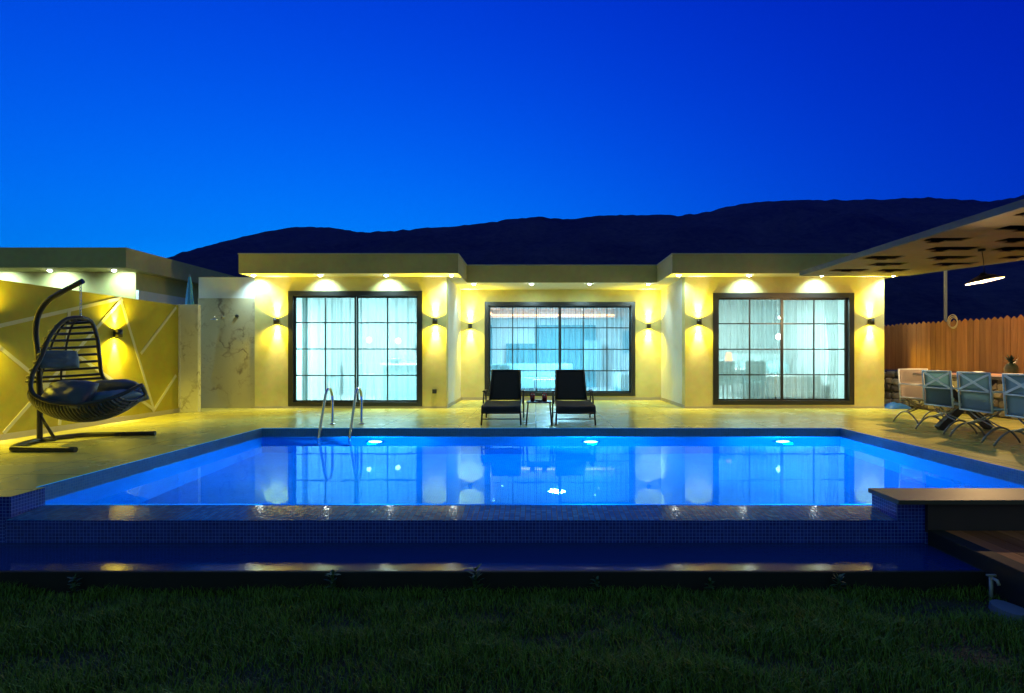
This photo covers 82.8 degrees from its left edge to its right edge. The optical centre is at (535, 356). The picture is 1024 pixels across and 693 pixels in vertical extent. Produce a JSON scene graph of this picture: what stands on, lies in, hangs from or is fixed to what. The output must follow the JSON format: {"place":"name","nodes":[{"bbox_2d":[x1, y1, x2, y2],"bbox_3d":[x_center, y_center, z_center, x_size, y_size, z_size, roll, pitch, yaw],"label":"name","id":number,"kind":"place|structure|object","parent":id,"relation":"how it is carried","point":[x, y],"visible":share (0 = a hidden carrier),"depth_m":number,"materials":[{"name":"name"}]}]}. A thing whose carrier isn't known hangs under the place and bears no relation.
{"place":"outdoors","nodes":[
{"label":"outdoors","id":0,"kind":"place"},
{"bbox_2d":[0,280,200,439],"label":"garden wall","id":1,"kind":"structure","parent":0,"point":[155,349],"depth_m":9.51,"materials":[{"name":"paint"}]},
{"bbox_2d":[113,330,122,336],"bbox_3d":[-6.936,-0.380,9.640,0.125,0.124,0.104,0,0,0],"label":"wall lamp","id":2,"kind":"object","parent":1,"relation":"attached to","point":[117,333],"visible":1,"depth_m":9.60,"materials":[{"name":"black metal"}]},
{"bbox_2d":[380,363,416,399],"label":"kitchen island","id":3,"kind":"structure","parent":0,"point":[402,387],"depth_m":14.60,"materials":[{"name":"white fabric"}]},
{"bbox_2d":[389,358,401,363],"bbox_3d":[-3.600,0.120,14.850,0.330,0.130,0.325,0,0,0],"label":"bowl","id":4,"kind":"object","parent":3,"relation":"on","point":[395,360],"visible":1,"depth_m":14.74,"materials":[{"name":"white ceramic"}]},
{"bbox_2d":[0,400,1023,542],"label":"pool deck","id":5,"kind":"structure","parent":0,"point":[24,476],"depth_m":9.23,"materials":[{"name":"stone"}]},
{"bbox_2d":[9,279,155,451],"bbox_3d":[-5.820,0.054,7.320,1.144,2.085,1.464,0,0,0],"label":"chair stand","id":6,"kind":"object","parent":5,"relation":"on","point":[41,421],"visible":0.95,"depth_m":7.36,"materials":[{"name":"black metal"}]},
{"bbox_2d":[25,285,147,421],"bbox_3d":[-5.686,-0.068,7.386,1.266,1.808,1.161,0,0,-30],"label":"hanging chair","id":7,"kind":"object","parent":6,"relation":"hanging from","point":[37,401],"visible":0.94,"depth_m":7.22,"materials":[{"name":"wicker"}]},
{"bbox_2d":[37,350,79,368],"bbox_3d":[-5.967,0.041,7.259,0.113,0.240,0.440,-18,-8,25],"label":"head pillow","id":8,"kind":"object","parent":7,"relation":"on","point":[59,359],"visible":0.89,"depth_m":7.24,"materials":[{"name":"blue fabric"}]},
{"bbox_2d":[41,380,98,409],"bbox_3d":[-5.701,0.471,7.080,0.600,0.278,0.420,0,44,6],"label":"side cushion","id":9,"kind":"object","parent":7,"relation":"on","point":[72,391],"visible":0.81,"depth_m":6.98,"materials":[{"name":"black fabric"}]},
{"bbox_2d":[79,389,142,410],"bbox_3d":[-5.428,0.558,7.382,0.600,0.259,0.580,-9,-1,6],"label":"seat cushion","id":10,"kind":"object","parent":7,"relation":"on","point":[128,396],"visible":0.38,"depth_m":7.21,"materials":[{"name":"blue fabric"}]},
{"bbox_2d":[95,379,149,401],"bbox_3d":[-5.497,0.462,7.680,0.660,0.270,0.380,0,-40,6],"label":"side cushion","id":11,"kind":"object","parent":7,"relation":"on","point":[110,385],"visible":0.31,"depth_m":7.53,"materials":[{"name":"blue fabric"}]},
{"bbox_2d":[0,247,235,303],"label":"neighbouring house","id":12,"kind":"structure","parent":5,"relation":"on","point":[139,275],"depth_m":11.60,"materials":[{"name":"white paint"}]},
{"bbox_2d":[185,274,193,303],"bbox_3d":[-7.100,-0.290,11.900,0.400,2.780,0.400,0,0,0],"label":"closed parasol","id":13,"kind":"object","parent":5,"relation":"on","point":[189,299],"visible":0.3,"depth_m":11.86,"materials":[{"name":"blue fabric"}]},
{"bbox_2d":[317,387,363,437],"bbox_3d":[-3.060,1.272,9.105,0.570,1.564,0.689,0,0,0],"label":"pool ladder","id":14,"kind":"object","parent":5,"relation":"attached to","point":[332,408],"visible":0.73,"depth_m":9.09,"materials":[{"name":"metal"}]},
{"bbox_2d":[480,370,524,424],"bbox_3d":[-0.555,0.675,10.009,0.724,0.856,1.648,0,0,0],"label":"sun lounger","id":15,"kind":"object","parent":5,"relation":"on","point":[505,384],"visible":1,"depth_m":10.52,"materials":[{"name":"black fabric"}]},
{"bbox_2d":[5,428,1023,544],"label":"swimming pool","id":16,"kind":"structure","parent":5,"relation":"in","point":[901,515],"depth_m":4.54,"materials":[{"name":"tile"}]},
{"bbox_2d":[45,437,1023,503],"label":"water","id":17,"kind":"structure","parent":16,"relation":"in","point":[553,470],"depth_m":6.14,"materials":[{"name":"blue liquid"}]},
{"bbox_2d":[526,400,552,425],"bbox_3d":[0.050,0.913,9.380,0.432,0.376,0.360,0,0,0],"label":"side table","id":18,"kind":"object","parent":5,"relation":"on","point":[547,401],"visible":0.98,"depth_m":9.22,"materials":[{"name":"silver metal"}]},
{"bbox_2d":[530,393,534,400],"bbox_3d":[-0.055,0.656,9.380,0.086,0.134,0.086,0,0,0],"label":"drink glass","id":19,"kind":"object","parent":18,"relation":"on","point":[532,397],"visible":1,"depth_m":9.36,"materials":[{"name":"red glass"}]},
{"bbox_2d":[542,393,546,400],"bbox_3d":[0.140,0.656,9.380,0.086,0.134,0.086,0,0,0],"label":"drink glass","id":20,"kind":"object","parent":18,"relation":"on","point":[544,397],"visible":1,"depth_m":9.36,"materials":[{"name":"red glass"}]},
{"bbox_2d":[199,253,896,407],"bbox_3d":[0.226,-0.469,16.619,14.772,3.237,9.762,0,0,0],"label":"villa","id":21,"kind":"object","parent":5,"relation":"on","point":[676,354],"visible":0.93,"depth_m":12.65,"materials":[{"name":"paint"}]},
{"bbox_2d":[198,298,254,407],"bbox_3d":[-6.551,-0.066,12.299,1.209,2.328,0.037,0,0,0],"label":"marble panel","id":22,"kind":"object","parent":21,"relation":"attached to","point":[228,360],"visible":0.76,"depth_m":12.28,"materials":[{"name":"white stone"}]},
{"bbox_2d":[273,318,278,323],"bbox_3d":[-5.460,-0.740,12.196,0.104,0.124,0.125,0,0,0],"label":"wall lamp","id":23,"kind":"object","parent":21,"relation":"attached to","point":[275,320],"visible":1,"depth_m":12.14,"materials":[{"name":"black metal"}]},
{"bbox_2d":[302,298,307,399],"bbox_3d":[-5.060,-0.225,12.725,0.120,2.590,0.047,0,0,0],"label":"side drape","id":24,"kind":"object","parent":21,"relation":"on","point":[304,345],"visible":0.83,"depth_m":12.72,"materials":[{"name":"white fabric"}]},
{"bbox_2d":[326,374,340,399],"bbox_3d":[-4.750,0.756,13.600,0.360,0.666,0.355,0,0,0],"label":"bar stool","id":25,"kind":"object","parent":21,"relation":"on","point":[335,384],"visible":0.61,"depth_m":13.55,"materials":[{"name":"white fabric"}]},
{"bbox_2d":[288,291,421,405],"bbox_3d":[-3.815,-0.162,12.335,2.830,2.435,0.190,0,0,0],"label":"sliding window","id":26,"kind":"structure","parent":21,"relation":"in","point":[292,295],"depth_m":12.24,"materials":[{"name":"brown metal"}]},
{"bbox_2d":[342,363,386,393],"bbox_3d":[-3.900,0.638,16.895,3.280,0.900,0.650,0,0,0],"label":"kitchen counter","id":27,"kind":"object","parent":21,"relation":"on","point":[376,368],"visible":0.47,"depth_m":16.60,"materials":[{"name":"white paint"}]},
{"bbox_2d":[361,373,375,399],"bbox_3d":[-4.150,0.756,14.400,0.360,0.666,0.355,0,0,0],"label":"bar stool","id":28,"kind":"object","parent":21,"relation":"on","point":[371,384],"visible":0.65,"depth_m":14.35,"materials":[{"name":"white fabric"}]},
{"bbox_2d":[410,319,416,344],"bbox_3d":[-2.985,-0.725,17.240,1.430,0.750,0.480,0,0,0],"label":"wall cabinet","id":29,"kind":"object","parent":21,"relation":"attached to","point":[413,333],"depth_m":17.00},
{"bbox_2d":[410,319,416,344],"bbox_3d":[-3.465,-0.725,17.240,0.470,0.750,0.480,0,0,0],"label":"cabinet door","id":30,"kind":"structure","parent":29,"relation":"in","point":[413,326],"depth_m":17.00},
{"bbox_2d":[432,318,436,323],"bbox_3d":[-2.120,-0.740,12.196,0.104,0.124,0.125,0,0,0],"label":"wall lamp","id":31,"kind":"object","parent":21,"relation":"attached to","point":[434,320],"visible":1,"depth_m":12.14,"materials":[{"name":"black metal"}]},
{"bbox_2d":[490,325,491,363],"bbox_3d":[-1.645,-0.015,20.416,0.178,2.170,0.124,0,0,21],"label":"back drape","id":32,"kind":"object","parent":21,"relation":"on","point":[490,344],"visible":0.18,"depth_m":20.43,"materials":[{"name":"fabric"}]},
{"bbox_2d":[490,364,510,380],"bbox_3d":[-0.958,0.608,16.318,0.720,0.760,0.760,0,0,-25],"label":"armchair","id":33,"kind":"object","parent":21,"relation":"on","point":[500,366],"visible":0.1,"depth_m":16.50,"materials":[{"name":"white fabric"}]},
{"bbox_2d":[506,344,535,363],"bbox_3d":[-0.525,0.310,20.451,1.050,1.520,0.114,0,0,0],"label":"back drape","id":34,"kind":"object","parent":21,"relation":"on","point":[524,356],"visible":0.51,"depth_m":20.45,"materials":[{"name":"fabric"}]},
{"bbox_2d":[510,364,572,390],"bbox_3d":[0.100,0.663,18.625,2.590,0.850,0.890,0,0,0],"label":"sofa","id":35,"kind":"object","parent":21,"relation":"on","point":[527,382],"visible":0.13,"depth_m":18.85,"materials":[{"name":"white fabric"}]},
{"bbox_2d":[532,379,554,390],"bbox_3d":[0.400,0.888,17.200,1.000,0.400,0.600,0,0,0],"label":"coffee table","id":36,"kind":"object","parent":21,"relation":"on","point":[534,380],"visible":0.45,"depth_m":16.93,"materials":[{"name":"white paint"}]},
{"bbox_2d":[490,312,622,317],"bbox_3d":[0.620,-1.395,17.875,4.840,0.110,5.350,0,0,0],"label":"cove light","id":37,"kind":"object","parent":21,"relation":"attached to","point":[552,315],"visible":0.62,"depth_m":20.10,"materials":[{"name":"white paint"}]},
{"bbox_2d":[485,302,634,395],"bbox_3d":[0.605,-0.185,14.675,3.790,2.370,0.190,0,0,0],"label":"sliding window","id":38,"kind":"structure","parent":21,"relation":"in","point":[631,305],"depth_m":14.58,"materials":[{"name":"brown metal"}]},
{"bbox_2d":[537,325,595,386],"bbox_3d":[1.050,-0.015,20.419,2.100,2.170,0.138,0,0,0],"label":"back drape","id":39,"kind":"object","parent":21,"relation":"on","point":[571,338],"visible":0.52,"depth_m":20.42,"materials":[{"name":"fabric"}]},
{"bbox_2d":[584,340,600,369],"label":"wall panel","id":40,"kind":"structure","parent":21,"relation":"attached to","point":[592,359],"depth_m":19.90,"materials":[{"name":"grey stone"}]},
{"bbox_2d":[613,373,628,390],"bbox_3d":[2.750,0.813,18.200,0.440,0.550,1.800,0,0,0],"label":"sideboard","id":41,"kind":"object","parent":21,"relation":"on","point":[620,381],"visible":0.74,"depth_m":17.40,"materials":[{"name":"white paint"}]},
{"bbox_2d":[622,331,628,353],"bbox_3d":[2.947,-0.450,18.199,0.046,0.720,1.240,0,0,-12],"label":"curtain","id":42,"kind":"object","parent":21,"relation":"attached to","point":[625,339],"visible":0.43,"depth_m":18.51,"materials":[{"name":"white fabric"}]},
{"bbox_2d":[697,318,701,324],"bbox_3d":[3.430,-0.730,12.196,0.104,0.124,0.125,0,0,0],"label":"wall lamp","id":43,"kind":"object","parent":21,"relation":"attached to","point":[699,321],"visible":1,"depth_m":12.14,"materials":[{"name":"black metal"}]},
{"bbox_2d":[719,361,734,398],"bbox_3d":[4.350,0.598,13.545,0.440,0.980,0.450,0,0,0],"label":"dining chair","id":44,"kind":"object","parent":21,"relation":"on","point":[726,367],"visible":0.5,"depth_m":13.32,"materials":[{"name":"white fabric"}]},
{"bbox_2d":[735,369,758,398],"bbox_3d":[4.750,0.701,14.300,1.440,0.775,0.900,0,0,0],"label":"dining chair","id":45,"kind":"object","parent":21,"relation":"on","point":[739,378],"visible":0.02,"depth_m":13.85,"materials":[{"name":"white wood"}]},
{"bbox_2d":[725,352,732,360],"bbox_3d":[4.720,0.105,14.200,0.180,0.410,0.180,0,0,0],"label":"table lamp","id":46,"kind":"object","parent":45,"relation":"on","point":[728,357],"visible":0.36,"depth_m":14.14,"materials":[{"name":"beige fabric"}]},
{"bbox_2d":[742,361,765,398],"bbox_3d":[5.099,0.598,13.595,0.440,0.980,0.450,0,0,8],"label":"dining chair","id":47,"kind":"object","parent":21,"relation":"on","point":[757,367],"visible":0.92,"depth_m":13.38,"materials":[{"name":"white fabric"}]},
{"bbox_2d":[731,354,820,396],"bbox_3d":[6.150,0.488,14.975,1.560,1.100,1.950,0,0,0],"label":"bed","id":48,"kind":"object","parent":21,"relation":"on","point":[797,385],"visible":0.59,"depth_m":14.01,"materials":[{"name":"white fabric"}]},
{"bbox_2d":[713,293,853,404],"bbox_3d":[5.230,-0.157,12.335,2.980,2.365,0.190,0,0,0],"label":"sliding window","id":49,"kind":"structure","parent":21,"relation":"in","point":[848,298],"depth_m":12.24,"materials":[{"name":"brown metal"}]},
{"bbox_2d":[824,300,834,397],"bbox_3d":[6.435,-0.225,12.678,0.370,2.590,0.098,0,0,0],"label":"gathered curtain","id":50,"kind":"object","parent":21,"relation":"hanging from","point":[834,351],"visible":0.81,"depth_m":12.69,"materials":[{"name":"white fabric"}]},
{"bbox_2d":[868,318,873,324],"bbox_3d":[7.050,-0.730,12.196,0.104,0.124,0.125,0,0,0],"label":"wall lamp","id":51,"kind":"object","parent":21,"relation":"attached to","point":[871,321],"visible":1,"depth_m":12.15,"materials":[{"name":"metal"}]},
{"bbox_2d":[551,370,595,424],"bbox_3d":[0.635,0.675,10.009,0.724,0.856,1.648,0,0,0],"label":"sun lounger","id":52,"kind":"object","parent":5,"relation":"on","point":[570,384],"visible":1,"depth_m":10.51,"materials":[{"name":"black fabric"}]},
{"bbox_2d":[884,402,910,408],"bbox_3d":[7.620,1.030,12.300,0.500,0.133,0.440,0,0,0],"label":"blue tarpaulin","id":53,"kind":"object","parent":5,"relation":"on","point":[893,405],"visible":0.91,"depth_m":12.13,"materials":[{"name":"blue plastic"}]},
{"bbox_2d":[893,369,953,423],"bbox_3d":[6.311,0.650,9.473,0.585,0.892,0.603,0,0,-12],"label":"folding chair","id":54,"kind":"object","parent":5,"relation":"on","point":[911,387],"visible":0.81,"depth_m":9.59,"materials":[{"name":"beige fabric"}]},
{"bbox_2d":[944,271,946,321],"bbox_3d":[8.470,-0.121,12.000,0.080,3.412,0.080,0,0,0],"label":"steel post","id":55,"kind":"object","parent":5,"relation":"on","point":[945,295],"depth_m":11.98,"materials":[{"name":"grey metal"}]},
{"bbox_2d":[915,370,977,433],"bbox_3d":[5.990,0.650,8.425,0.603,0.892,0.585,0,0,-2],"label":"folding chair","id":56,"kind":"object","parent":5,"relation":"on","point":[938,387],"visible":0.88,"depth_m":8.40,"materials":[{"name":"grey fabric"}]},
{"bbox_2d":[884,371,1023,419],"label":"rubble wall","id":57,"kind":"structure","parent":5,"relation":"on","point":[891,388],"depth_m":12.08,"materials":[{"name":"stone"}]},
{"bbox_2d":[884,315,1023,373],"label":"wooden fence","id":58,"kind":"object","parent":57,"relation":"on","point":[976,344],"visible":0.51,"depth_m":11.34,"materials":[{"name":"brown wood"}]},
{"bbox_2d":[947,314,957,328],"bbox_3d":[8.145,-0.680,11.330,0.042,0.286,0.225,0,0,-11],"label":"rope coil","id":59,"kind":"object","parent":58,"relation":"hanging from","point":[948,321],"visible":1,"depth_m":11.33,"materials":[{"name":"beige fabric"}]},
{"bbox_2d":[913,373,1004,430],"bbox_3d":[6.423,0.688,7.750,0.967,0.856,2.800,0,0,0],"label":"outdoor table","id":60,"kind":"object","parent":5,"relation":"on","point":[943,423],"visible":0.29,"depth_m":8.63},
{"bbox_2d":[1000,355,1018,373],"bbox_3d":[6.190,0.114,7.522,0.269,0.288,0.261,0,0,0],"label":"potted plant","id":61,"kind":"object","parent":60,"relation":"on","point":[1011,366],"visible":0.9,"depth_m":7.48,"materials":[{"name":"plant"}]},
{"bbox_2d":[949,371,1020,442],"bbox_3d":[5.911,0.650,7.600,0.603,0.892,0.585,0,0,0],"label":"folding chair","id":62,"kind":"object","parent":5,"relation":"on","point":[976,391],"visible":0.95,"depth_m":7.59,"materials":[{"name":"grey fabric"}]},
{"bbox_2d":[993,373,1023,446],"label":"folding chair","id":63,"kind":"object","parent":5,"relation":"on","point":[1013,393],"visible":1,"depth_m":6.91,"materials":[{"name":"grey fabric"}]},
{"bbox_2d":[0,370,1023,692],"bbox_3d":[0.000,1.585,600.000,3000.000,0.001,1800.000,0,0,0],"label":"ground","id":64,"kind":"structure","parent":0,"point":[988,656],"depth_m":3.13,"materials":[{"name":"plant"}]},
{"bbox_2d":[67,574,83,592],"bbox_3d":[-3.039,1.516,3.830,0.097,0.158,0.077,0,0,-33],"label":"weed","id":65,"kind":"object","parent":64,"relation":"on","point":[72,588],"visible":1,"depth_m":3.83,"materials":[{"name":"green plant"}]},
{"bbox_2d":[324,569,340,592],"bbox_3d":[-1.341,1.495,3.825,0.109,0.200,0.083,0,0,28],"label":"weed","id":66,"kind":"object","parent":64,"relation":"on","point":[332,580],"visible":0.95,"depth_m":3.83,"materials":[{"name":"green plant"}]},
{"bbox_2d":[464,563,484,591],"bbox_3d":[-0.411,1.484,3.833,0.145,0.221,0.138,0,0,0],"label":"weed","id":67,"kind":"object","parent":64,"relation":"on","point":[476,575],"visible":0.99,"depth_m":3.84,"materials":[{"name":"green plant"}]},
{"bbox_2d":[0,543,984,592],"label":"overflow channel","id":68,"kind":"object","parent":64,"relation":"on","point":[923,567],"visible":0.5,"depth_m":3.99,"materials":[{"name":"blue liquid"}]},
{"bbox_2d":[589,576,600,595],"bbox_3d":[0.391,1.522,3.835,0.073,0.147,0.080,0,0,23],"label":"weed","id":69,"kind":"object","parent":64,"relation":"on","point":[596,581],"visible":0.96,"depth_m":3.83,"materials":[{"name":"green plant"}]},
{"bbox_2d":[704,577,714,591],"bbox_3d":[1.150,1.531,3.843,0.072,0.128,0.078,0,0,23],"label":"weed","id":70,"kind":"object","parent":64,"relation":"on","point":[710,582],"visible":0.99,"depth_m":3.84,"materials":[{"name":"green plant"}]},
{"bbox_2d":[830,573,844,594],"bbox_3d":[2.002,1.513,3.833,0.093,0.164,0.093,0,0,37],"label":"weed","id":71,"kind":"object","parent":64,"relation":"on","point":[839,583],"visible":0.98,"depth_m":3.83,"materials":[{"name":"green plant"}]},
{"bbox_2d":[928,530,1023,607],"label":"timber step","id":72,"kind":"object","parent":64,"relation":"on","point":[1000,554],"visible":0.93,"depth_m":4.01,"materials":[{"name":"wood"}]},
{"bbox_2d":[986,574,1000,600],"bbox_3d":[2.950,1.514,3.729,0.060,0.202,0.086,0,0,0],"label":"water tap","id":73,"kind":"object","parent":64,"relation":"on","point":[991,578],"visible":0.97,"depth_m":3.75,"materials":[{"name":"grey metal"}]},
{"bbox_2d":[988,599,1023,623],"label":"flagstone","id":74,"kind":"object","parent":64,"relation":"on","point":[1008,608],"visible":0.62,"depth_m":3.54,"materials":[{"name":"grey stone"}]},
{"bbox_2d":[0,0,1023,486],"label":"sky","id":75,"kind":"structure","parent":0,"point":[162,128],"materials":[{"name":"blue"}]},
{"bbox_2d":[168,195,1023,325],"bbox_3d":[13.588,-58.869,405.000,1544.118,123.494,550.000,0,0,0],"label":"hills","id":76,"kind":"structure","parent":0,"point":[820,226],"depth_m":344.34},
{"bbox_2d":[799,199,1023,275],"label":"canopy","id":77,"kind":"object","parent":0,"point":[997,233],"visible":0.98,"depth_m":8.88,"materials":[{"name":"beige wood"}]},
{"bbox_2d":[965,249,1003,284],"bbox_3d":[6.702,-1.343,8.669,0.465,0.521,0.469,0,0,0],"label":"pendant lamp","id":78,"kind":"object","parent":77,"relation":"hanging from","point":[984,276],"visible":1,"depth_m":8.62,"materials":[{"name":"black metal"}]}
]}

